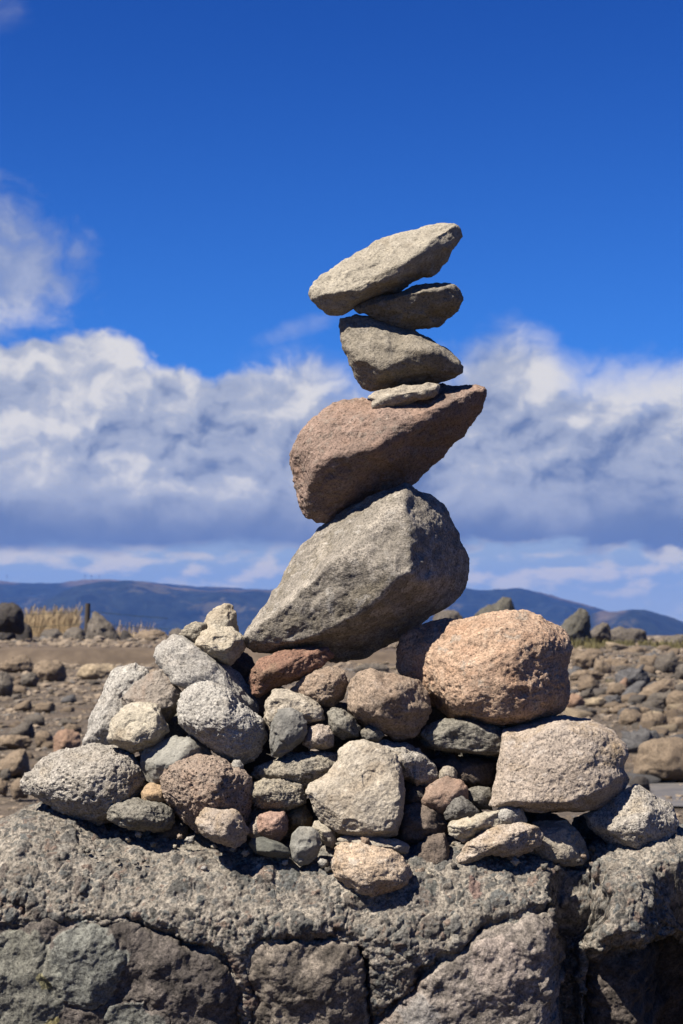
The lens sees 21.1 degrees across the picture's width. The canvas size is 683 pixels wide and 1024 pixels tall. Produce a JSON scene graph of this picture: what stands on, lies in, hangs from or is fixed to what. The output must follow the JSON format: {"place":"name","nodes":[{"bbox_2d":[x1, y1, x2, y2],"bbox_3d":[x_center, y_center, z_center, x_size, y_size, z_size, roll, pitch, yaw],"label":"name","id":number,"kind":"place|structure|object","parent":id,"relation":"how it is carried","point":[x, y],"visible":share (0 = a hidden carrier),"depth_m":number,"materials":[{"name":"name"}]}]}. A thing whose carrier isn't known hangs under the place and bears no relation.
{"place":"outdoors","nodes":[
{"label":"outdoors","id":0,"kind":"place"},
{"bbox_2d":[0,579,272,610],"bbox_3d":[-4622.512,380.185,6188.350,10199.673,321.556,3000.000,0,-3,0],"label":"hill","id":1,"kind":"structure","parent":0,"point":[24,595],"depth_m":5923.03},
{"bbox_2d":[0,640,396,664],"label":"path","id":2,"kind":"structure","parent":0,"point":[86,654],"depth_m":53.64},
{"bbox_2d":[0,602,24,634],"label":"rock","id":3,"kind":"object","parent":2,"relation":"on","point":[11,617],"visible":1,"depth_m":69.56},
{"bbox_2d":[23,580,433,634],"bbox_3d":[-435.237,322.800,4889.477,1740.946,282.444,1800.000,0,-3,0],"label":"hill","id":4,"kind":"structure","parent":0,"point":[181,608],"depth_m":4642.81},
{"bbox_2d":[231,652,254,676],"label":"rounded stone","id":5,"kind":"object","parent":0,"point":[243,664],"visible":0.19,"depth_m":2.33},
{"bbox_2d":[243,749,277,781],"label":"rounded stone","id":6,"kind":"object","parent":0,"point":[264,756],"visible":0.01,"depth_m":2.26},
{"bbox_2d":[246,681,284,717],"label":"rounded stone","id":7,"kind":"object","parent":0,"point":[261,700],"visible":0.1,"depth_m":2.29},
{"bbox_2d":[262,724,310,752],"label":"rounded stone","id":8,"kind":"object","parent":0,"point":[300,747],"visible":0.04,"depth_m":2.29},
{"bbox_2d":[287,805,312,829],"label":"pebble","id":9,"kind":"object","parent":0,"point":[298,816],"visible":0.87,"depth_m":2.19,"materials":[{"name":"stone"}]},
{"bbox_2d":[0,635,682,823],"bbox_3d":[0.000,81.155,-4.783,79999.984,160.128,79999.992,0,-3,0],"label":"ground","id":10,"kind":"structure","parent":0,"point":[7,798],"depth_m":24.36,"materials":[{"name":"gravel"}]},
{"bbox_2d":[0,672,13,696],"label":"rock","id":11,"kind":"object","parent":10,"relation":"on","point":[6,685],"visible":0.94,"depth_m":30.68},
{"bbox_2d":[0,749,30,777],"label":"rock","id":12,"kind":"object","parent":10,"relation":"on","point":[16,762],"visible":0.83,"depth_m":15.10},
{"bbox_2d":[0,735,31,749],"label":"rock","id":13,"kind":"object","parent":10,"relation":"on","point":[17,742],"visible":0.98,"depth_m":18.56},
{"bbox_2d":[0,655,33,672],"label":"rock","id":14,"kind":"object","parent":10,"relation":"on","point":[20,663],"visible":0.91,"depth_m":45.51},
{"bbox_2d":[10,778,27,799],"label":"rock","id":15,"kind":"object","parent":10,"relation":"on","point":[16,792],"visible":0.66,"depth_m":13.38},
{"bbox_2d":[8,721,34,737],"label":"rock","id":16,"kind":"object","parent":10,"relation":"on","point":[26,728],"visible":0.81,"depth_m":20.18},
{"bbox_2d":[21,672,37,686],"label":"rock","id":17,"kind":"object","parent":10,"relation":"on","point":[30,679],"visible":0.97,"depth_m":36.34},
{"bbox_2d":[34,730,52,746],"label":"rock","id":18,"kind":"object","parent":10,"relation":"on","point":[41,737],"visible":0.99,"depth_m":18.91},
{"bbox_2d":[34,702,55,712],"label":"rock","id":19,"kind":"object","parent":10,"relation":"on","point":[46,707],"visible":0.98,"depth_m":25.84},
{"bbox_2d":[32,660,66,681],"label":"rock","id":20,"kind":"object","parent":10,"relation":"on","point":[49,671],"visible":0.82,"depth_m":38.38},
{"bbox_2d":[53,729,80,751],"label":"rock","id":21,"kind":"object","parent":10,"relation":"on","point":[64,738],"visible":0.72,"depth_m":17.38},
{"bbox_2d":[62,627,85,640],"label":"rock","id":22,"kind":"object","parent":10,"relation":"on","point":[76,632],"visible":0.42,"depth_m":80.88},
{"bbox_2d":[22,603,156,637],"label":"dry grass","id":23,"kind":"structure","parent":10,"relation":"on","point":[35,620],"depth_m":96.24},
{"bbox_2d":[24,603,167,633],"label":"wire fence","id":24,"kind":"object","parent":10,"relation":"on","point":[87,611],"visible":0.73,"depth_m":93.79,"materials":[{"name":"brown wood"}]},
{"bbox_2d":[77,663,115,679],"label":"rock","id":25,"kind":"object","parent":10,"relation":"on","point":[92,671],"visible":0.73,"depth_m":39.57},
{"bbox_2d":[85,611,120,640],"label":"rock","id":26,"kind":"object","parent":10,"relation":"on","point":[99,624],"visible":0.66,"depth_m":79.23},
{"bbox_2d":[133,629,167,639],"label":"rock","id":27,"kind":"object","parent":10,"relation":"on","point":[142,634],"visible":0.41,"depth_m":88.12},
{"bbox_2d":[0,802,682,1023],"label":"base boulder","id":28,"kind":"object","parent":10,"relation":"on","point":[166,932],"visible":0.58,"depth_m":2.10,"materials":[{"name":"stone"}]},
{"bbox_2d":[20,743,147,825],"bbox_3d":[-0.310,0.331,2.238,0.150,0.100,0.112,-1,-4,22],"label":"boulder","id":29,"kind":"object","parent":28,"relation":"on","point":[90,782],"visible":0.86,"depth_m":2.20,"materials":[{"name":"grey stone"}]},
{"bbox_2d":[107,702,169,753],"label":"rounded stone","id":30,"kind":"object","parent":29,"relation":"on","point":[134,727],"visible":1,"depth_m":2.21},
{"bbox_2d":[121,669,181,721],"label":"angular stone","id":31,"kind":"object","parent":30,"relation":"on","point":[160,690],"visible":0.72,"depth_m":2.25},
{"bbox_2d":[107,797,174,832],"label":"block stone","id":32,"kind":"object","parent":28,"relation":"on","point":[138,814],"visible":1,"depth_m":2.17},
{"bbox_2d":[141,782,165,803],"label":"pebble","id":33,"kind":"object","parent":32,"relation":"on","point":[151,791],"visible":0.81,"depth_m":2.19,"materials":[{"name":"beige stone"}]},
{"bbox_2d":[140,735,211,784],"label":"rounded stone","id":34,"kind":"object","parent":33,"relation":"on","point":[157,759],"visible":0.74,"depth_m":2.20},
{"bbox_2d":[158,819,188,839],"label":"rounded stone","id":35,"kind":"object","parent":28,"relation":"on","point":[179,826],"visible":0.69,"depth_m":2.19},
{"bbox_2d":[159,754,252,833],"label":"boulder","id":36,"kind":"object","parent":28,"relation":"on","point":[192,787],"visible":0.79,"depth_m":2.16,"materials":[{"name":"stone"}]},
{"bbox_2d":[177,680,267,764],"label":"boulder","id":37,"kind":"object","parent":36,"relation":"on","point":[222,721],"visible":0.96,"depth_m":2.19,"materials":[{"name":"grey stone"}]},
{"bbox_2d":[195,807,248,848],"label":"angular stone","id":38,"kind":"object","parent":28,"relation":"on","point":[227,827],"visible":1,"depth_m":2.13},
{"bbox_2d":[249,837,290,857],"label":"pebble","id":39,"kind":"object","parent":28,"relation":"on","point":[265,846],"visible":1,"depth_m":2.15,"materials":[{"name":"stone"}]},
{"bbox_2d":[246,803,294,838],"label":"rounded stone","id":40,"kind":"object","parent":28,"relation":"on","point":[255,811],"visible":0.09,"depth_m":2.21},
{"bbox_2d":[250,750,337,790],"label":"flat stone","id":41,"kind":"object","parent":40,"relation":"on","point":[303,769],"visible":0.62,"depth_m":2.19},
{"bbox_2d":[269,707,307,756],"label":"angular stone","id":42,"kind":"object","parent":41,"relation":"on","point":[288,730],"visible":1,"depth_m":2.19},
{"bbox_2d":[263,688,324,730],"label":"angular stone","id":43,"kind":"object","parent":41,"relation":"on","point":[310,709],"visible":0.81,"depth_m":2.21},
{"bbox_2d":[290,666,348,707],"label":"angular stone","id":44,"kind":"object","parent":43,"relation":"on","point":[326,686],"visible":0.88,"depth_m":2.24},
{"bbox_2d":[248,646,333,697],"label":"rounded stone","id":45,"kind":"object","parent":44,"relation":"on","point":[268,673],"visible":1,"depth_m":2.25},
{"bbox_2d":[153,634,258,713],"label":"boulder","id":46,"kind":"object","parent":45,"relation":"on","point":[181,661],"visible":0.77,"depth_m":2.26,"materials":[{"name":"grey stone"}]},
{"bbox_2d":[178,621,206,642],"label":"angular stone","id":47,"kind":"object","parent":46,"relation":"on","point":[191,631],"visible":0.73,"depth_m":2.29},
{"bbox_2d":[194,624,245,665],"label":"rounded stone","id":48,"kind":"object","parent":46,"relation":"on","point":[223,644],"visible":1,"depth_m":2.27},
{"bbox_2d":[204,603,238,631],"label":"angular stone","id":49,"kind":"object","parent":48,"relation":"on","point":[224,614],"visible":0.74,"depth_m":2.30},
{"bbox_2d":[302,724,333,749],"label":"rounded stone","id":50,"kind":"object","parent":41,"relation":"on","point":[319,736],"visible":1,"depth_m":2.20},
{"bbox_2d":[327,707,360,739],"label":"rounded stone","id":51,"kind":"object","parent":41,"relation":"on","point":[343,724],"visible":1,"depth_m":2.21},
{"bbox_2d":[257,811,288,840],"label":"angular stone","id":52,"kind":"object","parent":28,"relation":"on","point":[272,825],"visible":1,"depth_m":2.16,"materials":[{"name":"pink stone"}]},
{"bbox_2d":[251,778,306,811],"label":"rounded stone","id":53,"kind":"object","parent":52,"relation":"on","point":[278,794],"visible":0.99,"depth_m":2.17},
{"bbox_2d":[289,826,321,865],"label":"flat stone","id":54,"kind":"object","parent":28,"relation":"on","point":[305,845],"visible":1,"depth_m":2.15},
{"bbox_2d":[312,820,335,847],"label":"pebble","id":55,"kind":"object","parent":28,"relation":"on","point":[328,836],"visible":0.91,"depth_m":2.16,"materials":[{"name":"beige stone"}]},
{"bbox_2d":[331,841,412,896],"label":"boulder","id":56,"kind":"object","parent":28,"relation":"on","point":[365,869],"visible":1,"depth_m":2.11,"materials":[{"name":"beige stone"}]},
{"bbox_2d":[337,835,409,853],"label":"flat stone","id":57,"kind":"object","parent":28,"relation":"on","point":[398,846],"visible":0.62,"depth_m":2.15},
{"bbox_2d":[305,739,405,837],"bbox_3d":[0.017,0.329,2.178,0.119,0.117,0.072,0,-3,0],"label":"angular stone","id":58,"kind":"object","parent":57,"relation":"on","point":[358,789],"visible":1,"depth_m":2.16,"materials":[{"name":"stone"}]},
{"bbox_2d":[359,736,434,785],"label":"rounded stone","id":59,"kind":"object","parent":28,"relation":"on","point":[415,742],"visible":0.08,"depth_m":2.28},
{"bbox_2d":[307,702,364,751],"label":"rounded stone","id":60,"kind":"object","parent":59,"relation":"on","point":[338,742],"visible":0.14,"depth_m":2.29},
{"bbox_2d":[395,802,448,845],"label":"rounded stone","id":61,"kind":"object","parent":28,"relation":"on","point":[420,822],"visible":0.78,"depth_m":2.18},
{"bbox_2d":[421,776,468,813],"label":"rounded stone","id":62,"kind":"object","parent":61,"relation":"on","point":[440,794],"visible":0.84,"depth_m":2.19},
{"bbox_2d":[439,766,457,778],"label":"pebble","id":63,"kind":"object","parent":62,"relation":"on","point":[449,771],"visible":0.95,"depth_m":2.21,"materials":[{"name":"stone"}]},
{"bbox_2d":[414,833,449,863],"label":"angular stone","id":64,"kind":"object","parent":28,"relation":"on","point":[433,848],"visible":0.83,"depth_m":2.16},
{"bbox_2d":[434,750,491,791],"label":"rounded stone","id":65,"kind":"object","parent":28,"relation":"on","point":[437,753],"visible":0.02,"depth_m":2.32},
{"bbox_2d":[416,705,450,738],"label":"rounded stone","id":66,"kind":"object","parent":65,"relation":"on","point":[436,714],"visible":0.05,"depth_m":2.30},
{"bbox_2d":[447,810,503,842],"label":"flat stone","id":67,"kind":"object","parent":28,"relation":"on","point":[464,829],"visible":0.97,"depth_m":2.17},
{"bbox_2d":[444,795,479,820],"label":"pebble","id":68,"kind":"object","parent":67,"relation":"on","point":[461,806],"visible":0.98,"depth_m":2.17,"materials":[{"name":"stone"}]},
{"bbox_2d":[468,786,492,809],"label":"pebble","id":69,"kind":"object","parent":28,"relation":"on","point":[480,797],"visible":0.92,"depth_m":2.20,"materials":[{"name":"grey stone"}]},
{"bbox_2d":[456,822,543,863],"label":"flat stone","id":70,"kind":"object","parent":28,"relation":"on","point":[518,839],"visible":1,"depth_m":2.15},
{"bbox_2d":[497,806,526,823],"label":"rounded stone","id":71,"kind":"object","parent":70,"relation":"on","point":[508,815],"visible":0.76,"depth_m":2.17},
{"bbox_2d":[524,811,579,832],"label":"rounded stone","id":72,"kind":"object","parent":28,"relation":"on","point":[531,817],"visible":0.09,"depth_m":2.26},
{"bbox_2d":[529,820,589,866],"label":"rounded stone","id":73,"kind":"object","parent":28,"relation":"on","point":[563,843],"visible":0.82,"depth_m":2.18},
{"bbox_2d":[571,815,597,841],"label":"rounded stone","id":74,"kind":"object","parent":28,"relation":"on","point":[579,823],"visible":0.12,"depth_m":2.28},
{"bbox_2d":[582,784,678,849],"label":"rounded stone","id":75,"kind":"object","parent":28,"relation":"on","point":[637,816],"visible":0.9,"depth_m":2.19,"materials":[{"name":"stone"}]},
{"bbox_2d":[488,715,629,812],"bbox_3d":[0.262,0.304,2.224,0.174,0.113,0.138,0,-3,0],"label":"block stone","id":76,"kind":"object","parent":75,"relation":"on","point":[562,763],"visible":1,"depth_m":2.18,"materials":[{"name":"stone"}]},
{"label":"rounded stone","id":77,"kind":"object","parent":28,"relation":"on","visible":0},
{"bbox_2d":[82,662,148,745],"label":"boulder","id":78,"kind":"object","parent":77,"relation":"on","point":[119,682],"visible":0.63,"depth_m":2.28,"materials":[{"name":"grey stone"}]},
{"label":"rounded stone","id":79,"kind":"object","parent":28,"relation":"on","visible":0},
{"bbox_2d":[405,782,424,804],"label":"rounded stone","id":80,"kind":"object","parent":79,"relation":"on","point":[414,793],"visible":0.66,"depth_m":2.20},
{"bbox_2d":[371,739,438,786],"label":"rounded stone","id":81,"kind":"object","parent":80,"relation":"on","point":[418,766],"visible":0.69,"depth_m":2.20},
{"bbox_2d":[360,725,384,741],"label":"pebble","id":82,"kind":"object","parent":81,"relation":"on","point":[371,733],"visible":0.94,"depth_m":2.21,"materials":[{"name":"grey stone"}]},
{"bbox_2d":[346,668,431,741],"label":"boulder","id":83,"kind":"object","parent":81,"relation":"on","point":[393,706],"visible":0.99,"depth_m":2.21,"materials":[{"name":"beige stone"}]},
{"bbox_2d":[354,663,388,672],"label":"rock","id":84,"kind":"object","parent":10,"relation":"on","point":[378,667],"visible":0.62,"depth_m":44.56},
{"bbox_2d":[433,610,462,619],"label":"rock","id":85,"kind":"object","parent":10,"relation":"on","point":[451,614],"visible":0.52,"depth_m":111.53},
{"bbox_2d":[474,597,514,615],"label":"rock","id":86,"kind":"object","parent":10,"relation":"on","point":[503,603],"visible":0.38,"depth_m":109.42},
{"bbox_2d":[560,608,592,641],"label":"rock","id":87,"kind":"object","parent":10,"relation":"on","point":[576,624],"visible":0.54,"depth_m":91.25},
{"bbox_2d":[563,707,594,717],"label":"stone","id":88,"kind":"object","parent":10,"relation":"on","point":[577,713],"visible":0.62,"depth_m":24.10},
{"bbox_2d":[572,651,598,669],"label":"rock","id":89,"kind":"object","parent":10,"relation":"on","point":[584,660],"visible":0.73,"depth_m":47.66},
{"bbox_2d":[569,670,602,680],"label":"rock","id":90,"kind":"object","parent":10,"relation":"on","point":[577,674],"visible":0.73,"depth_m":39.25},
{"bbox_2d":[578,675,599,691],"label":"rock","id":91,"kind":"object","parent":10,"relation":"on","point":[586,683],"visible":0.75,"depth_m":32.71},
{"bbox_2d":[590,622,610,643],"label":"rock","id":92,"kind":"object","parent":10,"relation":"on","point":[601,631],"visible":0.56,"depth_m":95.46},
{"bbox_2d":[593,658,611,673],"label":"rock","id":93,"kind":"object","parent":10,"relation":"on","point":[601,666],"visible":0.79,"depth_m":44.50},
{"bbox_2d":[606,682,626,695],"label":"rock","id":94,"kind":"object","parent":10,"relation":"on","point":[618,689],"visible":0.72,"depth_m":30.68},
{"bbox_2d":[571,636,682,682],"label":"field grass","id":95,"kind":"structure","parent":10,"relation":"on","point":[586,643],"depth_m":83.56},
{"bbox_2d":[610,626,647,643],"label":"rock","id":96,"kind":"object","parent":10,"relation":"on","point":[623,633],"visible":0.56,"depth_m":99.44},
{"bbox_2d":[618,708,641,724],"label":"rock","id":97,"kind":"object","parent":10,"relation":"on","point":[627,716],"visible":0.74,"depth_m":22.55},
{"bbox_2d":[615,664,650,686],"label":"rock","id":98,"kind":"object","parent":10,"relation":"on","point":[632,675],"visible":0.65,"depth_m":35.01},
{"bbox_2d":[621,680,645,695],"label":"rock","id":99,"kind":"object","parent":10,"relation":"on","point":[637,687],"visible":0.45,"depth_m":30.20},
{"bbox_2d":[621,730,659,752],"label":"rock","id":100,"kind":"object","parent":10,"relation":"on","point":[633,740],"visible":0.42,"depth_m":17.64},
{"bbox_2d":[640,711,667,725],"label":"rock","id":101,"kind":"object","parent":10,"relation":"on","point":[659,719],"visible":0.63,"depth_m":21.86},
{"bbox_2d":[638,679,675,701],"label":"rock","id":102,"kind":"object","parent":10,"relation":"on","point":[664,685],"visible":0.55,"depth_m":29.74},
{"bbox_2d":[633,736,682,782],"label":"rock","id":103,"kind":"object","parent":10,"relation":"on","point":[661,758],"visible":0.95,"depth_m":14.84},
{"bbox_2d":[653,650,681,672],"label":"rock","id":104,"kind":"object","parent":10,"relation":"on","point":[668,663],"visible":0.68,"depth_m":44.48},
{"bbox_2d":[666,690,682,705],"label":"rock","id":105,"kind":"object","parent":10,"relation":"on","point":[675,697],"visible":0.62,"depth_m":25.83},
{"bbox_2d":[0,0,682,621],"label":"sky","id":106,"kind":"structure","parent":0,"point":[178,178],"materials":[{"name":"blue"}]},
{"bbox_2d":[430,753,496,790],"bbox_3d":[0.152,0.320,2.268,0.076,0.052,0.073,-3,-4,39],"label":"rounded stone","id":107,"kind":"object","parent":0,"point":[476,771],"visible":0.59,"depth_m":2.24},
{"bbox_2d":[417,717,509,756],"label":"flat stone","id":108,"kind":"object","parent":107,"relation":"on","point":[459,735],"visible":0.82,"depth_m":2.22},
{"bbox_2d":[396,609,572,726],"bbox_3d":[0.186,0.195,2.285,0.170,0.149,0.182,2,-4,-36],"label":"boulder","id":109,"kind":"object","parent":108,"relation":"on","point":[502,668],"visible":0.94,"depth_m":2.22,"materials":[{"name":"stone"}]},
{"bbox_2d":[244,483,469,662],"bbox_3d":[0.022,0.076,2.309,0.288,0.230,0.166,0,-3,0],"label":"boulder","id":110,"kind":"object","parent":109,"relation":"on","point":[368,576],"visible":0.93,"depth_m":2.27,"materials":[{"name":"stone"}]},
{"bbox_2d":[289,383,486,522],"bbox_3d":[0.060,-0.078,2.354,0.255,0.184,0.139,0,-3,0],"label":"boulder","id":111,"kind":"object","parent":110,"relation":"on","point":[344,454],"visible":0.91,"depth_m":2.32,"materials":[{"name":"stone"}]},
{"bbox_2d":[368,382,439,408],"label":"flat stone","id":112,"kind":"object","parent":111,"relation":"on","point":[403,395],"visible":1,"depth_m":2.32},
{"bbox_2d":[339,314,463,391],"bbox_3d":[0.076,-0.206,2.358,0.161,0.102,0.075,0,-3,0],"label":"rounded stone","id":113,"kind":"object","parent":112,"relation":"on","point":[380,355],"visible":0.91,"depth_m":2.34,"materials":[{"name":"stone"}]},
{"bbox_2d":[354,282,463,330],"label":"flat stone","id":114,"kind":"object","parent":113,"relation":"on","point":[426,306],"visible":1,"depth_m":2.35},
{"bbox_2d":[308,223,462,315],"bbox_3d":[0.057,-0.314,2.360,0.200,0.124,0.072,0,-3,0],"label":"flat stone","id":115,"kind":"object","parent":114,"relation":"on","point":[393,263],"visible":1,"depth_m":2.35,"materials":[{"name":"stone"}]},
{"bbox_2d":[444,588,604,625],"bbox_3d":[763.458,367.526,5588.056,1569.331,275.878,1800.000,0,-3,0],"label":"hill","id":116,"kind":"structure","parent":0,"point":[468,603],"depth_m":5462.33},
{"bbox_2d":[590,609,682,634],"bbox_3d":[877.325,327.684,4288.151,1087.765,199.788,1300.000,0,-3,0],"label":"hill","id":117,"kind":"structure","parent":0,"point":[650,622],"depth_m":4127.38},
{"bbox_2d":[626,783,682,805],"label":"path","id":118,"kind":"structure","parent":0,"point":[659,790],"depth_m":13.83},
{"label":"rounded stone","id":119,"kind":"object","parent":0,"visible":0},
{"bbox_2d":[139,713,188,754],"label":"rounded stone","id":120,"kind":"object","parent":119,"relation":"on","point":[175,728],"visible":0.04,"depth_m":2.29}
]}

